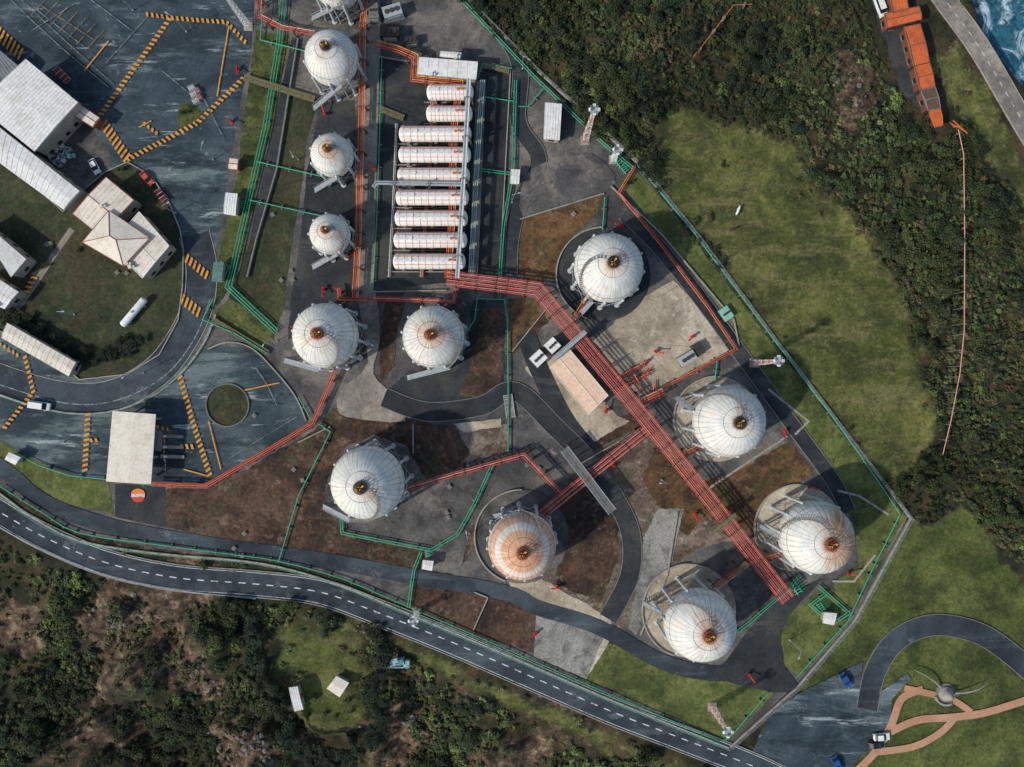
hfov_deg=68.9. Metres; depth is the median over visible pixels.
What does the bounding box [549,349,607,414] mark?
pump building
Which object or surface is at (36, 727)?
tree
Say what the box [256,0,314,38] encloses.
pipe rack
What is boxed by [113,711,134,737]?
tree
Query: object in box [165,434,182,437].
traffic island
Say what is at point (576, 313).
pipe rack
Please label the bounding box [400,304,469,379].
spherical gas tank
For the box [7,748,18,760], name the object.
tree
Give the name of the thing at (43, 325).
tree
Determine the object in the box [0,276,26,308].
shed
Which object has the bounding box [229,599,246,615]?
tree
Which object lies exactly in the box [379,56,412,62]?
bund wall
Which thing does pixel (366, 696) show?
tree
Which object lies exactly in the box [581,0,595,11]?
tree
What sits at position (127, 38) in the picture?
road marking
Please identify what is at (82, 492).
lawn
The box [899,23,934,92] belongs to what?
conveyor building
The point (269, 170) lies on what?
drainage strip
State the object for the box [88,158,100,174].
parked car
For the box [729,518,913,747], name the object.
perimeter fence
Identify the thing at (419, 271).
bund wall
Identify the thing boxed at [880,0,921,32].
quay building
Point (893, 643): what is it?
road
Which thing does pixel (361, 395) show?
concrete pavement
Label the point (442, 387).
worn pavement
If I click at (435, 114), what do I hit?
horizontal gas tank
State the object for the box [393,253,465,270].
horizontal gas tank
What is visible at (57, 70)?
cylinder cage
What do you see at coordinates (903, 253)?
tree
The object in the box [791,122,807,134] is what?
tree
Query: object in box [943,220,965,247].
tree
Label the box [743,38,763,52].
tree
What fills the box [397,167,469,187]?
horizontal gas tank
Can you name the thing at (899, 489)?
tree
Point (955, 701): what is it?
footpath
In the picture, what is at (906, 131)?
tree
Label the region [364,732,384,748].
tree
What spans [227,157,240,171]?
guard cabin
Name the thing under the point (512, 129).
kerb
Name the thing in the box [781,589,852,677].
lawn
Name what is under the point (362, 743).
tree
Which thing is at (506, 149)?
bund wall
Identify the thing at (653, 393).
pipe rack
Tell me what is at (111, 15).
road marking
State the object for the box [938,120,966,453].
aerial pipeline
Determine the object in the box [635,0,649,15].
tree
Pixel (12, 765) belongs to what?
tree
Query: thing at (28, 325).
tree
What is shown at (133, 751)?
tree
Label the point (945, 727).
footpath
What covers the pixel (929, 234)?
tree
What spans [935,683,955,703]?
plaza
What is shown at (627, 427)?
bare soil
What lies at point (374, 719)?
tree
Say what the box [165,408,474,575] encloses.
bare soil
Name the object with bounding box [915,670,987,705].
monument
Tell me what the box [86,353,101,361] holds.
tree
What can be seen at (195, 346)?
kerb
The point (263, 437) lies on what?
road marking
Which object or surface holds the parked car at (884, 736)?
on the parking area
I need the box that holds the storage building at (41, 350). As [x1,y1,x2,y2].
[1,323,80,375]
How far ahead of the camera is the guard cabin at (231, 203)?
196.62 m
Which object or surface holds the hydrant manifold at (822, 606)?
on the lawn at (807, 632)
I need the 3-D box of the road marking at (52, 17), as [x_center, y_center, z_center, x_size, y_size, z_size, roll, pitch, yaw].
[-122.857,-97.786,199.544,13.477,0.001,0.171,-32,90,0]
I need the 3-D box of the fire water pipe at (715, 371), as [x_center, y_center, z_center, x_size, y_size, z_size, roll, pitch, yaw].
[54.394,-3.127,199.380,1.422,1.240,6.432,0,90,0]
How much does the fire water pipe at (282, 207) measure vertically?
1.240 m
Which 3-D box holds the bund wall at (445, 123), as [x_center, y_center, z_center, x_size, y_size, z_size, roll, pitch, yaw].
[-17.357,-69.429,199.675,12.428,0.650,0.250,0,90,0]
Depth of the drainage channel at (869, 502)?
199.68 m
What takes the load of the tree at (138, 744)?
on the ground at (822, 292)
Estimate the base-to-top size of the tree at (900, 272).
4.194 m
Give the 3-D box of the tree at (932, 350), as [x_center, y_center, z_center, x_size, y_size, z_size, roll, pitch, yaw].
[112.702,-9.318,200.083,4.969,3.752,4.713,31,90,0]
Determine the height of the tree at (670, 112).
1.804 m
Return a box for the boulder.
[241,745,247,750]
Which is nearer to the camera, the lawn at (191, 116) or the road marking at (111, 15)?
the road marking at (111, 15)
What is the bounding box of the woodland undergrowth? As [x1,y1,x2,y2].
[0,0,1023,766]
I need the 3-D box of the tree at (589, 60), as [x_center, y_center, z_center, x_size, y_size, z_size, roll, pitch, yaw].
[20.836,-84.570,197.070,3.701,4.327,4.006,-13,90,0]
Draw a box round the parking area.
[753,662,910,766]
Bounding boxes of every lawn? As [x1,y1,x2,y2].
[0,163,182,378]
[0,441,113,514]
[31,241,181,374]
[177,103,200,127]
[209,299,272,348]
[214,29,290,307]
[229,88,317,339]
[587,643,773,740]
[617,171,904,607]
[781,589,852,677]
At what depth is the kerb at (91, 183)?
199.55 m
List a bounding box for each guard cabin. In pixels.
[223,192,240,215]
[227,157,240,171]
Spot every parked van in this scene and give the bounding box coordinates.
[27,401,51,410]
[873,0,887,17]
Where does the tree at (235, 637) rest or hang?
on the ground at (822, 292)
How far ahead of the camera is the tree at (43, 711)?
201.91 m
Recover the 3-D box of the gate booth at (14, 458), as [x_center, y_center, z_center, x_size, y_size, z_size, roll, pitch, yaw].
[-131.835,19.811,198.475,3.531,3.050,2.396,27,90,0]
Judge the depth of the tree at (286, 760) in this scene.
202.19 m
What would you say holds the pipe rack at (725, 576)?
on the site pavement at (436, 26)
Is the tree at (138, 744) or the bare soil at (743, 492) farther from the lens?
the tree at (138, 744)
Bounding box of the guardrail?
[0,527,255,598]
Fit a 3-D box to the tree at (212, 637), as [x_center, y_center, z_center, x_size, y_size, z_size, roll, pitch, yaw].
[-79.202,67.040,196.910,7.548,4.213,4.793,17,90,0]
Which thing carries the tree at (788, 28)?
on the ground at (822, 292)
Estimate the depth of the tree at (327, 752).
198.45 m
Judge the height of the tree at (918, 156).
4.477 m
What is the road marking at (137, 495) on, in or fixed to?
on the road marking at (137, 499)
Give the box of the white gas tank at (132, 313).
[120,297,146,326]
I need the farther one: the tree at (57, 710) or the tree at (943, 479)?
the tree at (57, 710)
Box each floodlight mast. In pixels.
[226,0,252,30]
[408,608,421,626]
[581,103,599,144]
[609,144,622,163]
[708,702,733,737]
[749,355,784,366]
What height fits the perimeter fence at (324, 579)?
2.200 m
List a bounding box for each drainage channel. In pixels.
[708,435,786,489]
[768,389,809,434]
[833,554,875,581]
[838,490,888,514]
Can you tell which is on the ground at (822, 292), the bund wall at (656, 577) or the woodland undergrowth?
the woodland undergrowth
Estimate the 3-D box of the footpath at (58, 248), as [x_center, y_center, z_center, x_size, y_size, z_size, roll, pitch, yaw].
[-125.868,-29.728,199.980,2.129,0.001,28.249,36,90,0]
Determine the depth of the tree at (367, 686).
198.14 m
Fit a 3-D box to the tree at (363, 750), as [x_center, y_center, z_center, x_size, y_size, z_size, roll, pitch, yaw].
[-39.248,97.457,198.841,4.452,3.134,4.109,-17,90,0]
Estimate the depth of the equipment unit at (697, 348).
197.85 m
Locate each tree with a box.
[0,308,12,325]
[0,308,17,326]
[0,653,10,667]
[0,722,10,747]
[1,760,21,766]
[6,307,22,324]
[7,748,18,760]
[10,684,29,701]
[13,312,33,328]
[14,741,38,756]
[20,718,50,735]
[20,720,45,737]
[20,732,44,760]
[22,704,49,725]
[23,318,40,336]
[25,705,40,718]
[28,322,45,332]
[31,727,47,741]
[34,321,47,339]
[34,691,58,706]
[36,332,58,344]
[38,689,59,710]
[39,262,48,269]
[39,689,70,708]
[46,337,68,347]
[46,658,59,671]
[47,683,69,699]
[49,697,69,721]
[53,610,73,625]
[54,344,73,353]
[57,597,81,619]
[61,342,78,360]
[72,345,87,366]
[77,356,91,364]
[80,349,91,366]
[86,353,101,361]
[91,348,115,365]
[95,349,114,361]
[104,344,118,361]
[112,341,125,357]
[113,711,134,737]
[114,335,134,358]
[116,166,124,171]
[116,603,133,616]
[120,739,147,761]
[122,333,144,348]
[127,738,143,749]
[142,644,157,663]
[144,710,163,735]
[150,726,177,745]
[151,749,170,766]
[152,712,178,726]
[159,740,177,763]
[165,706,186,740]
[172,724,192,744]
[179,104,191,115]
[183,722,206,744]
[185,734,216,753]
[192,629,207,644]
[203,629,223,648]
[207,736,220,747]
[212,613,230,627]
[215,597,232,617]
[221,616,238,641]
[221,620,237,643]
[226,601,245,627]
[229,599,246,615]
[236,628,260,648]
[240,610,258,626]
[242,651,260,666]
[243,622,258,635]
[244,633,265,654]
[244,636,261,662]
[249,662,267,675]
[251,695,280,714]
[252,612,266,640]
[252,669,263,679]
[253,674,265,695]
[254,680,262,691]
[260,696,279,719]
[262,677,272,688]
[266,688,279,697]
[266,697,288,716]
[266,697,290,711]
[270,682,277,692]
[274,709,284,720]
[274,719,296,739]
[274,752,293,766]
[275,598,298,621]
[275,706,295,721]
[277,732,292,756]
[280,718,294,734]
[287,738,301,749]
[288,740,302,760]
[298,740,315,765]
[300,744,314,756]
[303,750,317,766]
[313,609,331,640]
[314,745,332,766]
[321,746,337,766]
[329,754,342,766]
[332,746,361,765]
[335,747,347,758]
[344,750,353,757]
[346,734,360,747]
[355,745,371,757]
[356,737,376,759]
[360,672,381,701]
[360,689,376,702]
[362,698,388,715]
[363,682,379,703]
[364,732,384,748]
[365,621,385,644]
[365,669,386,687]
[366,722,389,736]
[368,703,388,726]
[369,662,390,678]
[369,700,392,718]
[371,649,391,680]
[371,680,379,690]
[372,622,385,644]
[372,696,389,708]
[372,731,384,747]
[374,645,385,654]
[374,709,388,723]
[375,635,387,649]
[381,655,390,662]
[408,756,433,766]
[430,692,447,708]
[435,753,449,766]
[456,697,484,720]
[462,732,485,748]
[467,729,480,746]
[470,0,483,12]
[518,32,539,53]
[523,0,541,23]
[536,0,550,14]
[549,0,568,24]
[550,48,581,68]
[552,25,578,47]
[552,40,565,55]
[566,50,595,77]
[568,78,582,94]
[573,82,590,115]
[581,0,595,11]
[582,100,610,120]
[583,105,603,127]
[583,107,596,132]
[584,55,597,67]
[587,73,605,103]
[588,57,611,86]
[588,102,608,121]
[593,76,624,91]
[593,114,608,139]
[596,60,616,79]
[606,68,633,87]
[606,121,618,134]
[608,0,623,16]
[611,85,631,114]
[617,83,636,108]
[618,123,641,151]
[629,89,651,119]
[634,136,647,149]
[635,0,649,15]
[635,148,658,175]
[635,747,661,765]
[644,148,669,179]
[646,157,662,184]
[650,10,662,24]
[655,0,675,16]
[665,108,673,116]
[679,22,700,54]
[723,30,758,51]
[723,69,745,94]
[734,46,754,77]
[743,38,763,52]
[743,57,757,68]
[746,18,771,45]
[751,61,763,75]
[752,109,772,126]
[755,88,782,108]
[756,26,780,56]
[759,53,781,76]
[766,87,781,124]
[776,48,790,63]
[777,21,803,37]
[783,85,805,103]
[786,21,808,52]
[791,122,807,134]
[804,166,833,189]
[819,31,848,48]
[840,177,857,200]
[871,225,898,259]
[876,223,895,238]
[887,151,908,168]
[892,479,905,503]
[894,264,906,278]
[896,242,912,266]
[896,245,929,266]
[898,111,921,142]
[899,115,928,138]
[900,203,931,220]
[907,150,929,177]
[910,457,929,483]
[912,320,926,346]
[915,124,934,151]
[915,226,935,247]
[922,159,949,178]
[923,296,947,316]
[925,338,940,356]
[926,158,956,175]
[928,254,950,271]
[928,472,951,496]
[930,258,954,286]
[932,144,958,159]
[936,218,962,243]
[939,248,961,271]
[939,272,955,296]
[941,146,954,166]
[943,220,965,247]
[944,134,972,158]
[944,135,965,160]
[960,0,971,7]
[967,322,987,346]
[970,136,988,156]
[973,181,994,204]
[975,329,1002,359]
[979,198,1001,223]
[983,202,1002,227]
[983,486,1001,512]
[986,215,1006,239]
[987,503,1005,528]
[995,190,1018,211]
[995,204,1021,221]
[1001,221,1017,239]
[1006,504,1023,527]
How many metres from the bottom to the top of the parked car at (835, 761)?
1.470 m
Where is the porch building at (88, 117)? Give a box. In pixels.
[75,104,104,130]
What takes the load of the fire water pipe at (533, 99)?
on the site pavement at (436, 26)
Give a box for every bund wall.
[298,426,330,442]
[373,290,446,291]
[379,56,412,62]
[391,271,462,271]
[392,250,464,250]
[393,228,465,228]
[394,207,466,207]
[396,164,468,165]
[397,143,468,144]
[412,424,413,452]
[424,102,470,102]
[424,123,469,124]
[473,592,487,629]
[474,489,521,581]
[483,67,510,268]
[512,300,553,351]
[520,193,603,219]
[556,226,601,318]
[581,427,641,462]
[610,185,739,345]
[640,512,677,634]
[641,563,689,655]
[673,376,716,459]
[753,484,798,569]
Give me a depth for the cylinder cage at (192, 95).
198.84 m
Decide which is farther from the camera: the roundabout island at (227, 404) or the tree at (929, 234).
the roundabout island at (227, 404)
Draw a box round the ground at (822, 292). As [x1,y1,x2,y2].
[0,0,1023,766]
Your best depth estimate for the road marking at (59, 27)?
199.56 m
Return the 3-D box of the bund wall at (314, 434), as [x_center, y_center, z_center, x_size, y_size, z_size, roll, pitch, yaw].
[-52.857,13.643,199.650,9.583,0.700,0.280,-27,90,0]
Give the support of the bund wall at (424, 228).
on the site pavement at (436, 26)
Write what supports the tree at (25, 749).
on the ground at (822, 292)
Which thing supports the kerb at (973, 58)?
on the ground at (822, 292)
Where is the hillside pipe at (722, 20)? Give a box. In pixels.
[693,2,750,57]
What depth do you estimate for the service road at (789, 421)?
199.77 m
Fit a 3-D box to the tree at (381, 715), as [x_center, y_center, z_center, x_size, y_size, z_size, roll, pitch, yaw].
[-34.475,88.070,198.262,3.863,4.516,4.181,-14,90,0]
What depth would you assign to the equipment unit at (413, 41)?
197.85 m
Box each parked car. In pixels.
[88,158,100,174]
[139,170,154,185]
[830,754,842,766]
[838,671,852,687]
[868,741,884,748]
[873,732,889,740]
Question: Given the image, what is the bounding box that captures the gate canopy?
[106,411,160,483]
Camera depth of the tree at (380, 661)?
197.70 m
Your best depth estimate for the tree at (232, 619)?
197.30 m
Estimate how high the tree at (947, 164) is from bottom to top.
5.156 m
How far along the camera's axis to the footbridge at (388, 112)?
198.94 m
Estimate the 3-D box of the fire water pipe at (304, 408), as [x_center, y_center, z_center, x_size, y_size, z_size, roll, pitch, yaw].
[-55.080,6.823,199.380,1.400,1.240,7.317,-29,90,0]
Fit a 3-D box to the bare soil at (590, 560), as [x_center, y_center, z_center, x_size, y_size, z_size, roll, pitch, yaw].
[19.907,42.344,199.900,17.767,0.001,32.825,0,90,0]
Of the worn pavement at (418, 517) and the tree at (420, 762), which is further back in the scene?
the tree at (420, 762)
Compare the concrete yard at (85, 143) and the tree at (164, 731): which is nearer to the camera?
the concrete yard at (85, 143)
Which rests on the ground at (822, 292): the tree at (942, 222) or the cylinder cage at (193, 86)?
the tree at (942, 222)
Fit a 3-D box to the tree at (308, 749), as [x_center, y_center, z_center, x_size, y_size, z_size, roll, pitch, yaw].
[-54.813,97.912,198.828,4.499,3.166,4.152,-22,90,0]
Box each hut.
[212,262,226,281]
[289,684,304,711]
[327,674,348,696]
[422,559,433,570]
[510,169,519,184]
[543,102,561,142]
[820,611,836,624]
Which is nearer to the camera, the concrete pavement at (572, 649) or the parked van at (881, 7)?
the parked van at (881, 7)
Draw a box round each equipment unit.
[368,2,381,23]
[380,27,400,41]
[381,2,404,24]
[403,35,419,47]
[528,349,547,367]
[543,337,560,354]
[675,349,696,367]
[689,341,705,356]
[717,305,733,322]
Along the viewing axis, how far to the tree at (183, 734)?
200.62 m
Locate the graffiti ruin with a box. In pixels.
[388,657,409,667]
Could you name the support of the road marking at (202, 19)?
on the asphalt yard at (187, 174)
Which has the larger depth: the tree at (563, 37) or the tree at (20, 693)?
the tree at (20, 693)
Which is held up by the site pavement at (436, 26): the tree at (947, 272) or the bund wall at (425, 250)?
the bund wall at (425, 250)
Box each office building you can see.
[72,177,141,229]
[82,210,149,265]
[124,212,175,278]
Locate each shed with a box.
[0,51,17,79]
[0,232,36,277]
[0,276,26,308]
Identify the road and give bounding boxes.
[0,231,215,412]
[0,458,723,680]
[0,498,783,766]
[115,484,165,527]
[288,100,355,339]
[358,0,380,297]
[381,382,640,622]
[462,0,545,273]
[516,330,598,458]
[620,208,853,513]
[714,579,820,692]
[857,615,1023,710]
[933,0,1023,141]
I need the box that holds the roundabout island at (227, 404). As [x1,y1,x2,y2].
[207,384,247,425]
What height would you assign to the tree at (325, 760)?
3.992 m
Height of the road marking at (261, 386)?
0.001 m
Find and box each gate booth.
[5,452,23,464]
[155,431,165,450]
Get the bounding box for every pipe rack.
[152,370,337,488]
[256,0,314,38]
[337,288,372,302]
[351,0,369,297]
[372,180,460,190]
[373,283,460,305]
[375,40,463,277]
[387,123,398,276]
[407,451,565,496]
[419,82,434,276]
[446,271,793,604]
[455,77,474,277]
[467,79,485,278]
[538,425,649,517]
[571,299,587,321]
[610,361,646,383]
[613,371,651,392]
[617,166,737,398]
[628,367,643,391]
[638,388,664,406]
[642,381,655,404]
[677,446,700,458]
[708,551,759,591]
[764,549,781,561]
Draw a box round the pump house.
[417,51,477,85]
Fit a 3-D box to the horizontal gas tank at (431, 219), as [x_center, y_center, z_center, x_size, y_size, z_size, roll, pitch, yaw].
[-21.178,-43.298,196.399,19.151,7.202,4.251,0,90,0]
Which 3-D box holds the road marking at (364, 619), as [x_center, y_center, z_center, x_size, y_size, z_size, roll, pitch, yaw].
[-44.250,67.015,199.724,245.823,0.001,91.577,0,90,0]
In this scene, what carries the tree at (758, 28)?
on the ground at (822, 292)
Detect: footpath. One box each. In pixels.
[11,227,73,314]
[856,686,922,766]
[875,715,956,755]
[889,697,1023,734]
[904,685,972,714]
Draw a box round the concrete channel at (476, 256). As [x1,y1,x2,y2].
[469,81,485,276]
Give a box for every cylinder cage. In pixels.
[52,66,61,75]
[56,70,65,79]
[60,74,70,83]
[154,188,162,196]
[157,191,165,199]
[160,195,168,203]
[187,83,196,92]
[190,90,197,98]
[191,97,201,105]
[192,87,201,95]
[193,93,203,100]
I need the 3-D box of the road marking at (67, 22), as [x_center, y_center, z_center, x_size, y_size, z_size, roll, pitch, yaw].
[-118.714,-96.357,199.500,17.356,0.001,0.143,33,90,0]
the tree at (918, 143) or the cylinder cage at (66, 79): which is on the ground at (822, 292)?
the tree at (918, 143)
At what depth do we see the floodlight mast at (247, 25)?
195.81 m
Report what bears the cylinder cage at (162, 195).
on the lawn at (32, 220)
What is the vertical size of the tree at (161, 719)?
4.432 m
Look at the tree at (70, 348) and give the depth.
198.46 m
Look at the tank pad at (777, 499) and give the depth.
199.70 m
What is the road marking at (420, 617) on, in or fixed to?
on the road at (263, 590)
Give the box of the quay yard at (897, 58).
[872,0,936,114]
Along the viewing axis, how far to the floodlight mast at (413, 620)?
193.05 m
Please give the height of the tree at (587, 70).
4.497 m
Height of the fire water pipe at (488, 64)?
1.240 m
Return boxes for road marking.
[0,27,22,59]
[0,298,210,404]
[0,343,18,356]
[0,499,780,766]
[0,525,723,766]
[2,355,34,428]
[2,513,752,766]
[11,0,107,86]
[22,0,113,84]
[23,277,37,292]
[31,4,73,30]
[36,9,83,46]
[40,5,94,40]
[82,413,89,471]
[84,41,108,70]
[91,0,131,30]
[98,18,170,115]
[101,119,129,161]
[106,16,147,62]
[127,77,243,160]
[131,489,144,493]
[131,494,144,496]
[131,497,144,501]
[146,12,246,43]
[178,375,211,476]
[180,444,193,448]
[181,294,200,316]
[183,469,207,476]
[185,254,208,278]
[202,95,223,137]
[208,421,220,468]
[217,26,228,95]
[230,416,297,457]
[245,382,278,390]
[948,4,1023,122]
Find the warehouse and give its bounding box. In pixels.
[0,59,88,211]
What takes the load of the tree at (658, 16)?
on the ground at (822, 292)
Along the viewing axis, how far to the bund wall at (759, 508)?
199.20 m
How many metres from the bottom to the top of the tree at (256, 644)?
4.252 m
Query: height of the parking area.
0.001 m
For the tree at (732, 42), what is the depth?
196.00 m
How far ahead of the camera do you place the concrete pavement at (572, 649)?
199.82 m
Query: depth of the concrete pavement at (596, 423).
199.83 m
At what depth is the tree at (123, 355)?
198.70 m
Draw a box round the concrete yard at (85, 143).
[36,125,113,188]
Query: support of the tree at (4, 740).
on the ground at (822, 292)
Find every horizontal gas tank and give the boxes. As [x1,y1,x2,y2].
[393,232,466,249]
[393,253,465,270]
[395,210,467,227]
[396,189,468,208]
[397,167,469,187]
[398,146,470,166]
[399,126,470,145]
[426,105,472,125]
[427,84,473,104]
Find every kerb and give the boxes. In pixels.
[0,162,183,379]
[0,238,186,383]
[0,496,785,766]
[1,230,216,404]
[3,529,718,766]
[205,383,249,426]
[207,342,306,420]
[381,401,622,613]
[387,381,641,622]
[461,2,530,263]
[483,1,546,274]
[619,218,837,505]
[634,212,855,508]
[856,613,1023,707]
[877,635,1023,710]
[931,0,1023,144]
[958,0,1023,102]
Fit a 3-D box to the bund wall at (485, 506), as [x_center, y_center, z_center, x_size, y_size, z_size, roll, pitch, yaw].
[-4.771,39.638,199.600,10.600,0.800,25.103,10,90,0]
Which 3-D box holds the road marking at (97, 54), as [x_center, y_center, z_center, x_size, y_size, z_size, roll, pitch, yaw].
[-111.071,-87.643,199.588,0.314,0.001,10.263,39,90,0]
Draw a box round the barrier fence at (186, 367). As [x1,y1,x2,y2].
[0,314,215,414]
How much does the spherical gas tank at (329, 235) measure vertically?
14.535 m
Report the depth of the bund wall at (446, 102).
199.35 m
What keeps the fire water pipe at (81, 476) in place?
on the asphalt yard at (187, 174)
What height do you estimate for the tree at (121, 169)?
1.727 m
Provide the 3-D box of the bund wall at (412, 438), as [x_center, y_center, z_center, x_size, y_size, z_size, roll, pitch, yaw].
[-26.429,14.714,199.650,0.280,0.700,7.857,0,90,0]
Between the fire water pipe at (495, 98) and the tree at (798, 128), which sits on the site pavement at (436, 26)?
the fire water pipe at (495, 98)
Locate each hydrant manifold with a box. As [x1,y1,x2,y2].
[612,154,625,166]
[619,162,631,173]
[791,579,806,594]
[815,599,828,611]
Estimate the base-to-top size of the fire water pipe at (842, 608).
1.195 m
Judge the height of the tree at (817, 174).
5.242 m
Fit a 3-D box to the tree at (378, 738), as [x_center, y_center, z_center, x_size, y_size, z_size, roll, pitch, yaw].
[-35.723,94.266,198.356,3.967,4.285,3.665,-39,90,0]
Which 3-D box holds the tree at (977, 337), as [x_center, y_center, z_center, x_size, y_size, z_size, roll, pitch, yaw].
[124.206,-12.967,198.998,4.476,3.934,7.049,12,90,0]
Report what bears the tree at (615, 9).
on the ground at (822, 292)
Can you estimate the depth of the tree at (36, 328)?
198.51 m
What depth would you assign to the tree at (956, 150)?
197.51 m
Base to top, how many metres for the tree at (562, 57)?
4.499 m
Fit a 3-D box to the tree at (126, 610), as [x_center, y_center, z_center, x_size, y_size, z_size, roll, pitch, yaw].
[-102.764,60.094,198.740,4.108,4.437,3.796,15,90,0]
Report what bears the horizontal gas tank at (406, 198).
on the site pavement at (436, 26)
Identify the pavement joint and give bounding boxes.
[597,341,679,345]
[613,314,699,362]
[619,320,682,388]
[645,298,709,367]
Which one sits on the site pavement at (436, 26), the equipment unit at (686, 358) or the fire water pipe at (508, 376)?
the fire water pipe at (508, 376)
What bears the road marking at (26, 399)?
on the road at (200, 292)
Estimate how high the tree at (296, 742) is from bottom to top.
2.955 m
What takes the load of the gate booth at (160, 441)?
on the asphalt yard at (187, 174)
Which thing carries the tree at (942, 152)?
on the ground at (822, 292)
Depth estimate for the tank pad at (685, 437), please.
199.70 m
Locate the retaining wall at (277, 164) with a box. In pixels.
[246,38,298,276]
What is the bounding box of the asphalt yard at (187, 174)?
[0,0,308,484]
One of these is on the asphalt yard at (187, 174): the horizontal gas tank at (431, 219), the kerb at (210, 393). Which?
the kerb at (210, 393)
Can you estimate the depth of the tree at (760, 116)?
196.82 m
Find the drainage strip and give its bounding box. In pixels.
[248,37,299,246]
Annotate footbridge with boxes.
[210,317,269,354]
[242,73,315,101]
[379,105,404,120]
[483,61,509,73]
[503,394,514,418]
[553,330,586,359]
[559,444,615,514]
[707,513,736,532]
[727,557,748,577]
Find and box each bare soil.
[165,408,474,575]
[289,534,424,567]
[379,299,404,380]
[410,420,467,476]
[410,585,535,652]
[455,424,507,458]
[459,309,503,396]
[508,297,548,355]
[518,194,604,282]
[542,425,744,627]
[554,481,618,602]
[595,413,641,448]
[643,448,713,535]
[705,441,813,537]
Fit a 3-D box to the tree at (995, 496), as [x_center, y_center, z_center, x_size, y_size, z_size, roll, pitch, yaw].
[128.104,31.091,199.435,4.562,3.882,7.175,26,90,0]
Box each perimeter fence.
[0,492,728,750]
[468,0,912,518]
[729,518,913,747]
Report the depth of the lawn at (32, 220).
199.99 m
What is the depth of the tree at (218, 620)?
198.06 m
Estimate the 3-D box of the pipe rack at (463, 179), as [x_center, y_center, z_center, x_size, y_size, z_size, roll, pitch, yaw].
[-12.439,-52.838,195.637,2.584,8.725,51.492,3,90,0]
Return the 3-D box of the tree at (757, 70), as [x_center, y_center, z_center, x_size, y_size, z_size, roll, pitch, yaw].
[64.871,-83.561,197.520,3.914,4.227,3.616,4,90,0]
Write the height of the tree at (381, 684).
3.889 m
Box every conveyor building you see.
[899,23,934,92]
[916,87,940,112]
[924,109,942,128]
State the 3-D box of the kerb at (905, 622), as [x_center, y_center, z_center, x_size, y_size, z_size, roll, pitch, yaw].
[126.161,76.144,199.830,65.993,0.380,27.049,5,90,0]
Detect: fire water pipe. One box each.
[0,486,719,741]
[13,452,151,486]
[202,298,266,352]
[225,0,286,333]
[248,199,319,215]
[256,161,320,176]
[259,16,303,50]
[278,421,330,562]
[298,397,311,419]
[340,462,494,551]
[371,58,383,291]
[407,551,422,607]
[461,0,634,169]
[466,299,478,333]
[476,63,511,80]
[476,296,510,452]
[479,168,510,174]
[484,96,512,101]
[497,80,517,298]
[518,87,543,106]
[601,197,606,229]
[637,165,900,677]
[713,361,717,383]
[722,693,767,741]
[737,575,800,633]
[809,585,850,623]
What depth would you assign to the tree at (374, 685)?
197.77 m
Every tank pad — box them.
[475,490,568,583]
[557,227,649,320]
[643,564,735,656]
[675,376,747,461]
[756,484,834,571]
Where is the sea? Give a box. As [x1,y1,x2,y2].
[972,0,1023,87]
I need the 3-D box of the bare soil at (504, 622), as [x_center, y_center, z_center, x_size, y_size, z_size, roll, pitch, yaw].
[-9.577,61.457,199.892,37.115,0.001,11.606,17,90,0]
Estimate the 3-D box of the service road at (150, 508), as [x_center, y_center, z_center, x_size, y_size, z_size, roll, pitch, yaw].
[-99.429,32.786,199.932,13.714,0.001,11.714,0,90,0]
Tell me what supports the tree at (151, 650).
on the ground at (822, 292)
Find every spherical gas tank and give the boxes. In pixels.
[283,301,369,371]
[303,29,367,110]
[307,212,358,269]
[309,132,362,192]
[311,0,365,25]
[322,439,413,522]
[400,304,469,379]
[486,501,557,581]
[567,231,645,321]
[642,574,737,662]
[674,383,766,457]
[757,491,855,574]
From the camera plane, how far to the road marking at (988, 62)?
199.72 m
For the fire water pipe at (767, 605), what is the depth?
198.90 m
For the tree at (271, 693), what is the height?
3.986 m
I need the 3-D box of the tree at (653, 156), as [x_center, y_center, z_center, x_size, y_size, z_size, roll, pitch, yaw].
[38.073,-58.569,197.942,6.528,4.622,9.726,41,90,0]
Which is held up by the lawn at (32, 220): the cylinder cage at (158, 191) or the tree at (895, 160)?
the cylinder cage at (158, 191)
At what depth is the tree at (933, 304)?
196.55 m
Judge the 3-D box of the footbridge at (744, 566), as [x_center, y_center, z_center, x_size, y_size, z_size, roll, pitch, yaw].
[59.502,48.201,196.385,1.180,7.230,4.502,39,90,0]
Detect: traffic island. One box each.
[160,454,183,458]
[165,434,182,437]
[165,445,182,448]
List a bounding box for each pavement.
[0,0,907,742]
[325,435,518,575]
[337,292,405,421]
[374,58,481,289]
[390,298,505,402]
[455,418,500,431]
[478,69,508,275]
[509,579,610,678]
[519,153,615,215]
[525,352,628,441]
[533,615,603,677]
[593,280,727,399]
[629,508,683,634]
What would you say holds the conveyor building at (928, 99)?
on the ground at (822, 292)
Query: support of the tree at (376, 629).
on the ground at (822, 292)
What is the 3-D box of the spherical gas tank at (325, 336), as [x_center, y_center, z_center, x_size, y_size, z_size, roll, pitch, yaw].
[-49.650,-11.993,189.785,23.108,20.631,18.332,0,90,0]
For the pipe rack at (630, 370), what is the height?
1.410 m
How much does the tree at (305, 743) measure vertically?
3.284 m
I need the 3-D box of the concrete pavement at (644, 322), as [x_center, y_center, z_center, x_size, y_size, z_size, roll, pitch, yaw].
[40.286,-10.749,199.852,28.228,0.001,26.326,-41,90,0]

